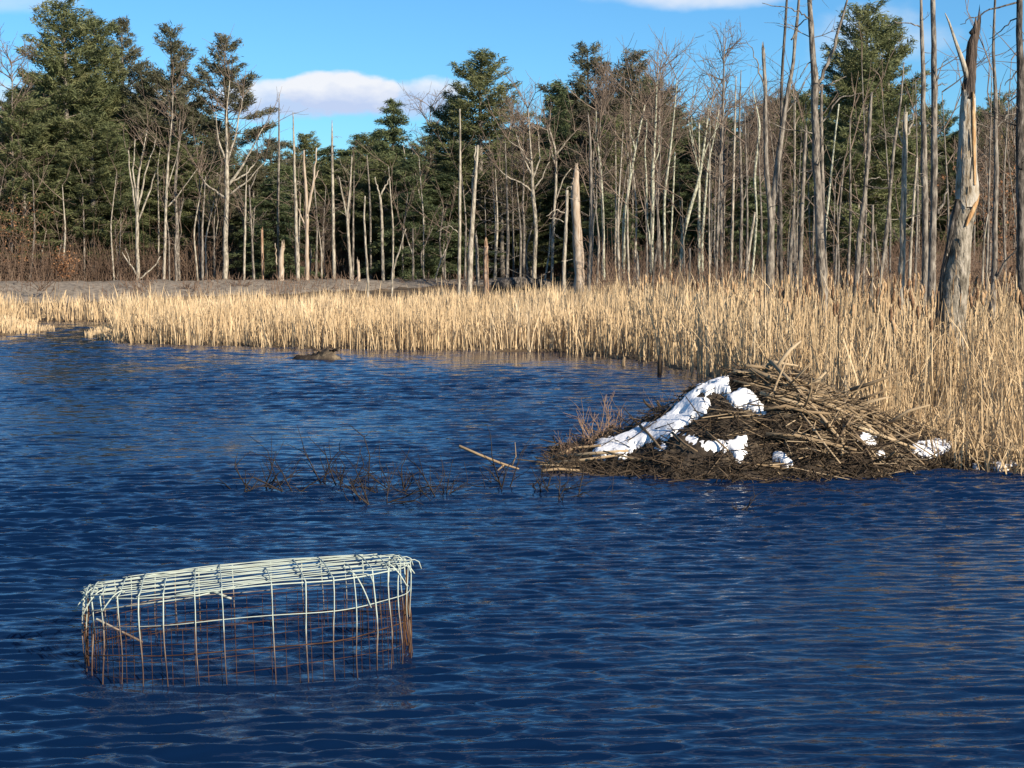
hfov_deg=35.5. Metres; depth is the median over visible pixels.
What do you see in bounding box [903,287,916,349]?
cattail
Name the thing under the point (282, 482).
drowned shrub
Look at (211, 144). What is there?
forest conifer
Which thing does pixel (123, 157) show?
forest conifer
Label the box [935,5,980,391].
broken snag
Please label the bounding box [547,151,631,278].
forest conifer
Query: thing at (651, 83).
forest conifer
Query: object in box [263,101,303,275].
dead tree
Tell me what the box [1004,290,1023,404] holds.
cattail
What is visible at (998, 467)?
snow patch
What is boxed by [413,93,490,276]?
pine tree
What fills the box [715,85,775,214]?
bare tree
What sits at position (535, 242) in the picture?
bare tree
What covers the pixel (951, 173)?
forest conifer
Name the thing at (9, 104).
forest conifer
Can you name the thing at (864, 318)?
cattail
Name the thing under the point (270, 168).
forest conifer
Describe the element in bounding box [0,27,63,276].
bare tree
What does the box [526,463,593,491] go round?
drowned shrub
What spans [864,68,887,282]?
dead tree
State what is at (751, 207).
hemlock tree
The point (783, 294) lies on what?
cattail
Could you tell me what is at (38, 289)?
bank shrub
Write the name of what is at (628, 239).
dead tree
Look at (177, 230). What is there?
dead tree
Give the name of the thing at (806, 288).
cattail
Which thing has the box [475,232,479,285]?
dead tree
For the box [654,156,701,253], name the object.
dead tree
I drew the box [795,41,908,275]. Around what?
pine tree
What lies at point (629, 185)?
birch tree
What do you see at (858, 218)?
dead tree
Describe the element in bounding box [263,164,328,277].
forest conifer
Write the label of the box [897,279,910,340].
cattail
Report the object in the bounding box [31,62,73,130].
forest conifer
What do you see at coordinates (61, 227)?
dead tree
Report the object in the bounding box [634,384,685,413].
dead shrub
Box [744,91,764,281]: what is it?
birch tree
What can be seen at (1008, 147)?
dead tree
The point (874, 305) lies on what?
cattail
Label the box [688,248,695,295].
dead tree
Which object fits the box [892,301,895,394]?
cattail
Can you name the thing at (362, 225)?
forest conifer
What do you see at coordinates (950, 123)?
forest conifer
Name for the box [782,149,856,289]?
dead tree
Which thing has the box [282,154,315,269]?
dead tree
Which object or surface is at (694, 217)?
hemlock tree
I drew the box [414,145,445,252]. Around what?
dead tree
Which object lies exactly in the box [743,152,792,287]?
dead tree
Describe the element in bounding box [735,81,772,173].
bare tree
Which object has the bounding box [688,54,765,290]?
dead tree
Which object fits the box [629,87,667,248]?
bare tree
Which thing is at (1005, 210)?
dead tree
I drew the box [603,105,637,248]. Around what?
dead tree
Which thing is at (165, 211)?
dead tree
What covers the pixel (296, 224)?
dead tree
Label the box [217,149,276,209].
forest conifer
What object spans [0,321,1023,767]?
water
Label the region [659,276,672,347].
cattail
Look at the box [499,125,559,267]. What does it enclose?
forest conifer
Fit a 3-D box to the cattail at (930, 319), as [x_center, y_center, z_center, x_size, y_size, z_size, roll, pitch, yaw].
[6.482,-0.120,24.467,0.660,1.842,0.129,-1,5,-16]
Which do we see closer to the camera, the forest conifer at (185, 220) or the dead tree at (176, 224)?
the dead tree at (176, 224)
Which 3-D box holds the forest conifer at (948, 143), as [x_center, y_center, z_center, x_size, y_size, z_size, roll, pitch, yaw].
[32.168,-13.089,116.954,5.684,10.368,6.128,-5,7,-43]
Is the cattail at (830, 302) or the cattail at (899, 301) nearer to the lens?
the cattail at (899, 301)
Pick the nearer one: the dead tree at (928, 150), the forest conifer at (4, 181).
the dead tree at (928, 150)
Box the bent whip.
[333,425,371,479]
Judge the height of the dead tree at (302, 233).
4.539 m
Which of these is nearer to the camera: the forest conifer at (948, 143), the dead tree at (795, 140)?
the dead tree at (795, 140)
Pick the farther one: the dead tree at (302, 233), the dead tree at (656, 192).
the dead tree at (302, 233)
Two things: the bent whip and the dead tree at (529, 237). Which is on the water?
the bent whip
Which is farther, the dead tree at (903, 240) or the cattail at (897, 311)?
the dead tree at (903, 240)
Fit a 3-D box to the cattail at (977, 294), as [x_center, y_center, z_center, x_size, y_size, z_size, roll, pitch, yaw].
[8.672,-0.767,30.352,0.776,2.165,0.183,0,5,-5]
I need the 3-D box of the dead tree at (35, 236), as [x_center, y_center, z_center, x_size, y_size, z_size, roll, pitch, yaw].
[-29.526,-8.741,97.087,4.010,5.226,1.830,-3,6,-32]
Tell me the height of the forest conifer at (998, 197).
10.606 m
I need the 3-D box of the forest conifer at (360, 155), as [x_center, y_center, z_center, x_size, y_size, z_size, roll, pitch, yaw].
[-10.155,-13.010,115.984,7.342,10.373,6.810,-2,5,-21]
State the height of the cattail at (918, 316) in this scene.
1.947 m
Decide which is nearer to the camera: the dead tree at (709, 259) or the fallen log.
the dead tree at (709, 259)
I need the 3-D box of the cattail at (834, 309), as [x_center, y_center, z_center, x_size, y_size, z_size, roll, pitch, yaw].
[5.339,-0.297,25.444,0.511,2.037,1.047,0,5,16]
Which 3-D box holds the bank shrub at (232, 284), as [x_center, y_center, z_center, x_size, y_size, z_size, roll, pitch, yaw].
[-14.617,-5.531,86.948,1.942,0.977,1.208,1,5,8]
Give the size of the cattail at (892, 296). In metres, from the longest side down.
2.189 x 1.126 x 0.549 m
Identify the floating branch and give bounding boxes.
[458,445,518,469]
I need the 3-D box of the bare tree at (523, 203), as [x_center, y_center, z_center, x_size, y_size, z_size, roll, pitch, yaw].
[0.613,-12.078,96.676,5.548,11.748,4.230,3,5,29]
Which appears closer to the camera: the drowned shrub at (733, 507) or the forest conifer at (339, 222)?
the drowned shrub at (733, 507)
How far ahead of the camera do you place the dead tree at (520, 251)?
91.60 m
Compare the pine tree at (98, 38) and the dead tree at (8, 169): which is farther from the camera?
the pine tree at (98, 38)
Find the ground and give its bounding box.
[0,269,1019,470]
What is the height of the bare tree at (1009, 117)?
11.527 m
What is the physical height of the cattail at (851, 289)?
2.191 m
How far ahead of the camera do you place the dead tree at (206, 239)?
95.57 m
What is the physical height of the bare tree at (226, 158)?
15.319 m
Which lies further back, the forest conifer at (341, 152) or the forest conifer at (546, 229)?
the forest conifer at (341, 152)
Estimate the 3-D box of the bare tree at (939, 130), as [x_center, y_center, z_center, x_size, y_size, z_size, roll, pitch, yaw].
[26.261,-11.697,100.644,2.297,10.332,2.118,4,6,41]
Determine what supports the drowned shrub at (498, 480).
in the water
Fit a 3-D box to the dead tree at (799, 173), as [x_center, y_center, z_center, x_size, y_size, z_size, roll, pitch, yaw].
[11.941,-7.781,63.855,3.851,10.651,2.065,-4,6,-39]
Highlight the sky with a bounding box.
[0,0,1023,168]
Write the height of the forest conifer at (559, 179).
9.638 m
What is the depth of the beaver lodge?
20.39 m
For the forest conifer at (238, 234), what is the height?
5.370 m
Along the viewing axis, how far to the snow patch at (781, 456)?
19.97 m
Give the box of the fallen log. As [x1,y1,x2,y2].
[491,271,550,290]
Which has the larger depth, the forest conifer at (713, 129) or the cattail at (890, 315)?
the forest conifer at (713, 129)
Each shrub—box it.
[0,170,57,280]
[16,266,59,290]
[48,245,79,281]
[122,275,152,289]
[175,279,197,289]
[200,452,266,491]
[226,275,261,286]
[233,435,333,491]
[247,453,314,489]
[286,426,385,490]
[318,447,430,504]
[350,446,446,492]
[383,448,477,496]
[397,270,438,283]
[460,424,577,488]
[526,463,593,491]
[542,428,584,457]
[554,458,628,499]
[565,395,619,448]
[588,391,629,436]
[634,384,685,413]
[643,399,660,410]
[732,487,762,509]
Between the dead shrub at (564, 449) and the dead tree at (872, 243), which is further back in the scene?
the dead tree at (872, 243)
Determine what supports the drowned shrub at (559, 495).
in the water
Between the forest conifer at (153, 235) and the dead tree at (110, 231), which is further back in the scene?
the forest conifer at (153, 235)
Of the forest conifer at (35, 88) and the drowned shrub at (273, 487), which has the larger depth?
the forest conifer at (35, 88)
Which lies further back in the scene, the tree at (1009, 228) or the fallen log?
the fallen log
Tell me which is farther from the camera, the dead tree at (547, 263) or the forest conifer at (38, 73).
the forest conifer at (38, 73)
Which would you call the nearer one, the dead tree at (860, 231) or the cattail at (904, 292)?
the cattail at (904, 292)
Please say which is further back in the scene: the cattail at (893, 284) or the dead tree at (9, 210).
the dead tree at (9, 210)
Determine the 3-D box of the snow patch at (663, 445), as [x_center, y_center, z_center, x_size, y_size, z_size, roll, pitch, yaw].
[1.910,0.877,20.363,0.167,0.248,0.435,-2,5,-18]
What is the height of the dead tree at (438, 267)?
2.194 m
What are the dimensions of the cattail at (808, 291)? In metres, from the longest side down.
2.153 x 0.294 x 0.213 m
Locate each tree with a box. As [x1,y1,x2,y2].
[0,0,139,273]
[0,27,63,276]
[0,87,84,279]
[0,146,25,201]
[0,172,42,253]
[2,197,59,276]
[20,146,53,279]
[27,161,74,280]
[35,111,152,279]
[40,13,158,202]
[46,193,84,268]
[72,156,93,279]
[93,15,169,136]
[98,134,125,280]
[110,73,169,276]
[112,204,135,264]
[115,169,133,277]
[116,21,223,275]
[122,249,160,279]
[134,50,202,278]
[150,147,182,278]
[155,152,199,279]
[156,81,210,280]
[156,173,193,280]
[164,188,183,262]
[174,32,290,277]
[186,26,306,278]
[186,145,216,280]
[192,151,218,279]
[193,146,241,280]
[197,174,222,279]
[198,162,222,276]
[200,118,235,279]
[209,163,236,265]
[219,181,285,278]
[223,190,303,279]
[228,179,325,279]
[232,178,250,278]
[239,168,253,279]
[248,170,267,279]
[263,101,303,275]
[263,195,336,279]
[278,187,330,273]
[280,115,310,280]
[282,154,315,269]
[284,141,319,276]
[287,208,340,270]
[298,148,318,279]
[299,168,337,273]
[311,197,337,278]
[329,126,341,277]
[330,158,358,263]
[338,155,352,279]
[343,143,373,278]
[350,98,435,278]
[354,153,475,280]
[355,140,408,278]
[363,196,368,300]
[364,156,375,278]
[375,177,390,280]
[375,183,411,276]
[380,172,504,279]
[386,180,423,261]
[391,229,405,297]
[397,78,461,177]
[399,174,422,278]
[401,136,432,273]
[401,200,455,279]
[405,199,451,278]
[412,228,413,280]
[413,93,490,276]
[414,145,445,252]
[417,47,550,278]
[428,131,489,281]
[429,172,451,275]
[435,249,445,282]
[436,109,460,296]
[440,179,458,267]
[456,213,481,247]
[457,140,545,277]
[462,164,505,236]
[466,145,478,300]
[469,67,568,278]
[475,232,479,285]
[477,86,562,276]
[478,85,537,276]
[478,123,511,277]
[482,119,515,279]
[493,145,528,276]
[501,91,605,281]
[510,79,596,276]
[517,203,556,277]
[533,40,635,252]
[538,194,570,280]
[547,186,574,294]
[548,59,624,260]
[548,67,642,276]
[554,192,645,280]
[556,42,640,223]
[565,64,620,278]
[571,163,584,294]
[572,85,626,289]
[576,48,688,253]
[578,72,619,237]
[582,113,619,293]
[586,81,640,295]
[596,34,681,274]
[599,53,681,206]
[601,108,646,282]
[603,96,655,259]
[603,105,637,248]
[605,109,626,271]
[616,32,703,281]
[616,34,715,250]
[620,142,656,290]
[625,150,699,279]
[628,115,645,283]
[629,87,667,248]
[633,24,702,278]
[634,94,697,257]
[635,119,688,272]
[636,250,639,290]
[638,72,680,214]
[643,80,684,277]
[647,238,665,300]
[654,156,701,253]
[654,190,663,269]
[656,206,728,278]
[657,66,760,279]
[662,58,730,276]
[667,152,678,272]
[670,83,785,280]
[679,18,754,275]
[680,45,755,283]
[681,90,743,256]
[684,87,745,246]
[686,124,736,267]
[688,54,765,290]
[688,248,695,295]
[691,68,748,287]
[699,136,732,280]
[700,111,718,279]
[701,86,738,157]
[703,147,761,266]
[706,176,786,278]
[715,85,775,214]
[722,79,751,277]
[730,73,770,279]
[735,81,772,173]
[738,41,787,327]
[738,91,787,261]
[740,77,802,298]
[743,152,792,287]
[743,212,755,284]
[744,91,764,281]
[746,52,803,299]
[746,93,777,272]
[748,92,782,206]
[748,104,789,231]
[751,70,802,263]
[752,81,804,234]
[763,0,860,345]
[764,89,837,257]
[766,0,805,292]
[766,56,823,290]
[771,0,807,316]
[776,149,811,274]
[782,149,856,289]
[785,80,838,287]
[788,204,808,298]
[790,65,832,275]
[790,67,825,278]
[790,127,813,306]
[792,146,899,280]
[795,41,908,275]
[798,0,930,285]
[805,86,832,280]
[809,115,855,278]
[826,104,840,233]
[830,160,845,321]
[831,15,945,280]
[831,65,893,312]
[839,92,900,319]
[847,69,945,294]
[850,24,902,304]
[860,62,915,318]
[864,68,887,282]
[866,205,881,323]
[871,103,911,216]
[877,169,941,269]
[880,49,998,311]
[883,106,929,347]
[885,0,939,317]
[897,158,929,317]
[903,77,930,176]
[908,92,939,131]
[909,69,942,267]
[909,123,941,263]
[917,176,981,254]
[918,119,947,215]
[924,0,951,349]
[929,38,1000,234]
[929,118,1016,318]
[938,39,1014,165]
[940,135,974,266]
[950,109,993,268]
[950,138,990,273]
[956,109,1007,278]
[960,0,1014,317]
[960,0,1023,353]
[973,169,1015,262]
[976,118,1012,218]
[977,0,1015,346]
[977,103,1004,224]
[977,112,1016,305]
[977,172,1007,251]
[978,107,1016,265]
[981,214,987,287]
[984,176,1015,272]
[987,83,1015,262]
[988,109,1016,254]
[990,25,1016,70]
[998,31,1023,311]
[1000,84,1015,220]
[1003,196,1016,257]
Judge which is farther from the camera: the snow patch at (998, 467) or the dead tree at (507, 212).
the dead tree at (507, 212)
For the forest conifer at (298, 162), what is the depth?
117.50 m
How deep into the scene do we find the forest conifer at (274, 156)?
136.42 m
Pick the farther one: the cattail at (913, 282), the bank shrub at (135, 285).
the bank shrub at (135, 285)
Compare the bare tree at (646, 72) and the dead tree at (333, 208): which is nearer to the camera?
the dead tree at (333, 208)
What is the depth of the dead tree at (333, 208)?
92.47 m
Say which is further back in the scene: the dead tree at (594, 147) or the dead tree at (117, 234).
the dead tree at (117, 234)
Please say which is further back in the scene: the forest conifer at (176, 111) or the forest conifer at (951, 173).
the forest conifer at (176, 111)
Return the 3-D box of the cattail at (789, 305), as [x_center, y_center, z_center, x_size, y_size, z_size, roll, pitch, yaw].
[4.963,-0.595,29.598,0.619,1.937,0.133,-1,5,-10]
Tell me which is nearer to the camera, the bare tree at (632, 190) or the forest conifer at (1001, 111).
the bare tree at (632, 190)
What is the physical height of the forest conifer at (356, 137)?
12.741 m
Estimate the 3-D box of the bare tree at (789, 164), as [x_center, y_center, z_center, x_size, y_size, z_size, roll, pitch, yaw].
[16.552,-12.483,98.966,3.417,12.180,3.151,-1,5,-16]
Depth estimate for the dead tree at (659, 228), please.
77.62 m
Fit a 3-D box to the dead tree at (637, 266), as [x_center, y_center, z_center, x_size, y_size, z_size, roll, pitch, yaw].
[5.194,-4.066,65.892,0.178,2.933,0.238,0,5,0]
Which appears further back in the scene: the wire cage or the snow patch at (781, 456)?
the snow patch at (781, 456)
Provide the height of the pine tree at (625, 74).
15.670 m
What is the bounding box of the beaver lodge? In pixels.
[517,340,1023,482]
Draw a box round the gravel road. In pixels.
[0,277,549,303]
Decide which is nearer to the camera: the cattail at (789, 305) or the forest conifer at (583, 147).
the cattail at (789, 305)
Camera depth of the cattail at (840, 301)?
39.27 m
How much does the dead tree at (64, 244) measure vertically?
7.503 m
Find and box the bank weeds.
[0,263,568,302]
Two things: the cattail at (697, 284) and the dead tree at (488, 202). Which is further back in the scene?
the dead tree at (488, 202)
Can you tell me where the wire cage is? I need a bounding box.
[75,554,421,686]
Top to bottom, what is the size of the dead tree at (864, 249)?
11.581 m
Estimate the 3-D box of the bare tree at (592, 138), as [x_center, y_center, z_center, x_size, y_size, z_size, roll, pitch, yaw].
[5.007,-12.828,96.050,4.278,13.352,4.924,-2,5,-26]
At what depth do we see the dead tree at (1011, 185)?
57.60 m
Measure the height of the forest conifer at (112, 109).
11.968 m
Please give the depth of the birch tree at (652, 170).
79.32 m
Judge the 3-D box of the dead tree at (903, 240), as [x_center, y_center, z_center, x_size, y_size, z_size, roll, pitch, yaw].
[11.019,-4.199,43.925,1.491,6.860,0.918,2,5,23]
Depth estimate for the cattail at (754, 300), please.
30.80 m
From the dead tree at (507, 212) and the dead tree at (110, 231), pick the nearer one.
the dead tree at (507, 212)
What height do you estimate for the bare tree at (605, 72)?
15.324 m
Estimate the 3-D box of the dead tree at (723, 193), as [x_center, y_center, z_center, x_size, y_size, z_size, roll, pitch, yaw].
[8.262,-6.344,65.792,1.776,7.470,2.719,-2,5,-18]
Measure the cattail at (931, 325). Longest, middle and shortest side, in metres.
1.819 x 0.936 x 0.456 m
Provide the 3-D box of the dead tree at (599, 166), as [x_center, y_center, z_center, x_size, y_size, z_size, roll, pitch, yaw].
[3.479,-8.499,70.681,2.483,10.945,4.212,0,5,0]
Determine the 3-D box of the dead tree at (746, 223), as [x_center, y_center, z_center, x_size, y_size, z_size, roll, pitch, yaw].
[8.295,-6.941,61.870,4.549,9.307,1.632,0,5,0]
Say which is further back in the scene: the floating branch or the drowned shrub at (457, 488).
the floating branch
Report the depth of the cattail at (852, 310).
26.46 m
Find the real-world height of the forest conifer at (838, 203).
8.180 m
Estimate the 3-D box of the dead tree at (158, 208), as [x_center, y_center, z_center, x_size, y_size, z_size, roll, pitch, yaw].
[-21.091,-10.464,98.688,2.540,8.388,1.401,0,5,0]
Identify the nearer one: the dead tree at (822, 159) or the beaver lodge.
the beaver lodge
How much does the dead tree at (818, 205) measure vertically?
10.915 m
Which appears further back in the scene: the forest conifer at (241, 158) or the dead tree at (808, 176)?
the forest conifer at (241, 158)
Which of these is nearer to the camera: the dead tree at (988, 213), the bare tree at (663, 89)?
the dead tree at (988, 213)
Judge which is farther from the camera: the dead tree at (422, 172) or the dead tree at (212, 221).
the dead tree at (212, 221)
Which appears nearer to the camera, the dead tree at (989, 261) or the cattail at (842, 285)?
the cattail at (842, 285)
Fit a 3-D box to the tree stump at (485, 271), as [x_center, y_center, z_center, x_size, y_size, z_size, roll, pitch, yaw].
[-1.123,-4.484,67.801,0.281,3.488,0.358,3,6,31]
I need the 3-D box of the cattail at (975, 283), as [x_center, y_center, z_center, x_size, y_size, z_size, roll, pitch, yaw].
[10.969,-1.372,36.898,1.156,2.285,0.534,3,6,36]
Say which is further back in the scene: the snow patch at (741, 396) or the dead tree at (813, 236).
the dead tree at (813, 236)
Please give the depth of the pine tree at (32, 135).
98.43 m
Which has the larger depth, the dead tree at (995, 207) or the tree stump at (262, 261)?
the tree stump at (262, 261)
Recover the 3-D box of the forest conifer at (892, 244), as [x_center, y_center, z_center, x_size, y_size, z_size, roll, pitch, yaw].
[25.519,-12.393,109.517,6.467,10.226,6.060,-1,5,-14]
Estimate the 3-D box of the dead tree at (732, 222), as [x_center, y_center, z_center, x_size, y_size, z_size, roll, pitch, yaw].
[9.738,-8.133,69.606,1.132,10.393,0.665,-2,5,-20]
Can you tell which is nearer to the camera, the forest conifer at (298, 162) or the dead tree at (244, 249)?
the dead tree at (244, 249)
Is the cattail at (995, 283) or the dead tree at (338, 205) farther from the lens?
the dead tree at (338, 205)
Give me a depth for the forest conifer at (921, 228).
104.53 m
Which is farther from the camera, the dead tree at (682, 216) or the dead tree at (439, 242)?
the dead tree at (439, 242)
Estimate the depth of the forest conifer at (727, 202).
100.51 m
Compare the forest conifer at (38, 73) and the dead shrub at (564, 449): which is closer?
the dead shrub at (564, 449)
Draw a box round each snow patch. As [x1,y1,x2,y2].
[592,375,730,460]
[654,442,666,450]
[676,432,747,462]
[726,388,766,415]
[772,451,792,467]
[859,429,876,444]
[911,438,951,458]
[983,461,1016,470]
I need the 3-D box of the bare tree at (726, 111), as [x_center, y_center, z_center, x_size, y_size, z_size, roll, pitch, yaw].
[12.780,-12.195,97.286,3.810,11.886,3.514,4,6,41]
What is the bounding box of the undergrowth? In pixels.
[0,180,1015,322]
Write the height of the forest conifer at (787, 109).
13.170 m
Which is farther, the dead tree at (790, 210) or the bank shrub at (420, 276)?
the bank shrub at (420, 276)
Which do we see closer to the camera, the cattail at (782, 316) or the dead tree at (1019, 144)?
the cattail at (782, 316)
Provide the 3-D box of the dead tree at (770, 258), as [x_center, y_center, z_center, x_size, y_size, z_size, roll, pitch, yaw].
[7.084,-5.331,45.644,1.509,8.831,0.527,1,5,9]
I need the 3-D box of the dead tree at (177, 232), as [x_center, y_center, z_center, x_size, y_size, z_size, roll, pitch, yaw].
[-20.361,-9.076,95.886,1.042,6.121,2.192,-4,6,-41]
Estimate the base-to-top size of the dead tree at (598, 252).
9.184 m
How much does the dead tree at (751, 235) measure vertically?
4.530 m
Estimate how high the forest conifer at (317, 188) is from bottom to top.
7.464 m
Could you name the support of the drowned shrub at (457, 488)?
in the water
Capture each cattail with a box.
[627,274,646,353]
[641,282,648,342]
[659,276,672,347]
[690,281,705,346]
[693,281,706,373]
[696,295,702,376]
[714,280,719,345]
[719,277,724,342]
[727,282,749,346]
[746,279,751,339]
[753,295,768,364]
[770,299,793,374]
[775,288,780,335]
[778,299,783,358]
[779,289,784,349]
[792,295,803,355]
[800,281,821,366]
[800,286,814,354]
[807,294,818,350]
[808,274,814,330]
[819,300,843,384]
[820,293,829,359]
[824,287,833,336]
[829,287,886,385]
[833,302,865,392]
[835,313,852,386]
[838,275,847,350]
[841,278,851,345]
[841,279,843,315]
[841,286,878,382]
[844,303,855,394]
[846,281,894,345]
[849,275,860,326]
[854,284,860,344]
[855,292,877,365]
[858,298,876,404]
[862,281,886,385]
[863,299,867,348]
[870,273,872,316]
[870,290,881,376]
[876,306,914,416]
[877,289,933,403]
[883,280,886,316]
[888,292,899,380]
[890,295,930,400]
[891,318,900,421]
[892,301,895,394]
[896,279,901,344]
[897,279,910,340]
[898,319,932,416]
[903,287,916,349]
[906,319,913,409]
[908,288,910,341]
[910,276,923,345]
[910,294,929,403]
[912,304,920,401]
[913,288,923,377]
[913,304,927,381]
[920,304,928,376]
[921,316,943,416]
[929,291,933,399]
[965,288,978,351]
[966,275,991,346]
[967,293,975,373]
[980,291,999,372]
[994,278,998,338]
[996,287,1011,330]
[998,272,1005,326]
[1002,312,1016,396]
[1003,272,1010,320]
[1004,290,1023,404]
[1010,291,1014,343]
[1012,288,1022,389]
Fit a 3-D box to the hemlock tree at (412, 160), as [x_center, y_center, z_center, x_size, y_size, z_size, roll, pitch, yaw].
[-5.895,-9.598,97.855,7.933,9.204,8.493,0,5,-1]
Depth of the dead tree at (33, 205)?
96.48 m
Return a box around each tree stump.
[261,227,264,279]
[275,242,284,280]
[357,257,360,280]
[482,237,488,300]
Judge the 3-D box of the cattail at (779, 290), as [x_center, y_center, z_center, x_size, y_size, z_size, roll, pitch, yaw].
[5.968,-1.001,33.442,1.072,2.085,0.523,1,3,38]
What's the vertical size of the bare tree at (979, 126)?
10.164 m
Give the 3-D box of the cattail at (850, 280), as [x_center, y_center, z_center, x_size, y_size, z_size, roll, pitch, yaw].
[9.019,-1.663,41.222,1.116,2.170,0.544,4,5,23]
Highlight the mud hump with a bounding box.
[293,345,342,359]
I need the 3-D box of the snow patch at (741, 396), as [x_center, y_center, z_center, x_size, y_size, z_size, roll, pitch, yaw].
[3.040,0.280,20.772,0.480,0.436,0.480,0,5,0]
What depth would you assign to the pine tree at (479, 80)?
102.18 m
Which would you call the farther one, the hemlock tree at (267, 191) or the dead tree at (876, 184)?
the hemlock tree at (267, 191)
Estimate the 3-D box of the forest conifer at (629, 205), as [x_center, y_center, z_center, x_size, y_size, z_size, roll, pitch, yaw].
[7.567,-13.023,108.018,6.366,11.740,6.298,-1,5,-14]
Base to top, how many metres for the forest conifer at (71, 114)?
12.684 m
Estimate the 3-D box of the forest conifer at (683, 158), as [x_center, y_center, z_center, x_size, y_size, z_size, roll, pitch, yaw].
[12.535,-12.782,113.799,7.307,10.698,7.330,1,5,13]
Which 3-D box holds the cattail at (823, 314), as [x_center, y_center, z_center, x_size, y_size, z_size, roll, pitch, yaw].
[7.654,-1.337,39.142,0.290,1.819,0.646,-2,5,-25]
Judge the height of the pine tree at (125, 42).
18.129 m
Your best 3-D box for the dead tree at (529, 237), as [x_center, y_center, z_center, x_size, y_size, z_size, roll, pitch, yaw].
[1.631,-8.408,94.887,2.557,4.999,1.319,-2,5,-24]
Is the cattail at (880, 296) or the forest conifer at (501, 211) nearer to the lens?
the cattail at (880, 296)
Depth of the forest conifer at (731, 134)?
109.63 m
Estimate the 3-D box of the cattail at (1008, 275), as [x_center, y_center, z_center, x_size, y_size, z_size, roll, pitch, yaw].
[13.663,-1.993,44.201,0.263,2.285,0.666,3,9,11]
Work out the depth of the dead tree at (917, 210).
59.55 m
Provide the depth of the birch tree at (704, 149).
79.30 m
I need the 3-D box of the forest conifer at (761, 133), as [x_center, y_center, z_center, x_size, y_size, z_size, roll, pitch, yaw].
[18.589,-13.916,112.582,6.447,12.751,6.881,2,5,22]
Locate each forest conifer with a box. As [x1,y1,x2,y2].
[0,140,46,277]
[1,84,41,247]
[6,70,42,248]
[18,123,57,277]
[19,71,56,189]
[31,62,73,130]
[32,102,129,278]
[45,99,144,276]
[80,121,157,274]
[109,80,170,274]
[112,104,173,277]
[119,81,159,229]
[126,85,200,267]
[127,137,231,277]
[155,86,205,234]
[156,152,237,276]
[184,116,243,262]
[186,122,259,271]
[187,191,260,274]
[198,133,244,230]
[204,198,290,278]
[214,159,254,229]
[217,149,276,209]
[229,163,291,245]
[235,136,289,183]
[248,159,303,203]
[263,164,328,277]
[279,164,341,278]
[280,131,321,174]
[293,145,355,275]
[301,155,379,278]
[325,173,389,276]
[333,149,358,171]
[335,153,422,279]
[338,132,396,188]
[339,162,364,208]
[342,128,383,271]
[345,133,364,162]
[400,170,433,263]
[408,135,437,177]
[426,193,505,278]
[443,152,499,260]
[457,177,533,276]
[472,139,505,250]
[483,129,541,275]
[486,162,569,277]
[491,140,550,272]
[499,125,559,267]
[520,137,594,249]
[536,89,590,270]
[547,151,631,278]
[550,97,596,251]
[557,114,654,250]
[559,103,621,275]
[591,103,660,258]
[620,73,691,249]
[630,137,694,259]
[637,99,691,254]
[638,164,712,278]
[654,129,711,244]
[670,102,697,146]
[675,151,751,245]
[679,118,719,204]
[701,117,744,212]
[703,154,750,253]
[718,138,809,277]
[731,106,760,199]
[743,100,786,161]
[751,143,812,262]
[761,89,824,163]
[783,121,838,257]
[804,155,857,273]
[807,96,838,252]
[823,109,848,145]
[868,191,899,254]
[869,125,952,259]
[892,164,953,268]
[913,98,958,234]
[914,163,982,259]
[930,133,979,240]
[942,105,991,272]
[943,155,1015,249]
[972,89,1015,253]
[975,166,1016,270]
[979,138,1015,260]
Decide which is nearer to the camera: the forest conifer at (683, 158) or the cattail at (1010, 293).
the cattail at (1010, 293)
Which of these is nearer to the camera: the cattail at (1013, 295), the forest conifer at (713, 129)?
the cattail at (1013, 295)
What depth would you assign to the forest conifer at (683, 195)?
101.45 m
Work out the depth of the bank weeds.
86.54 m

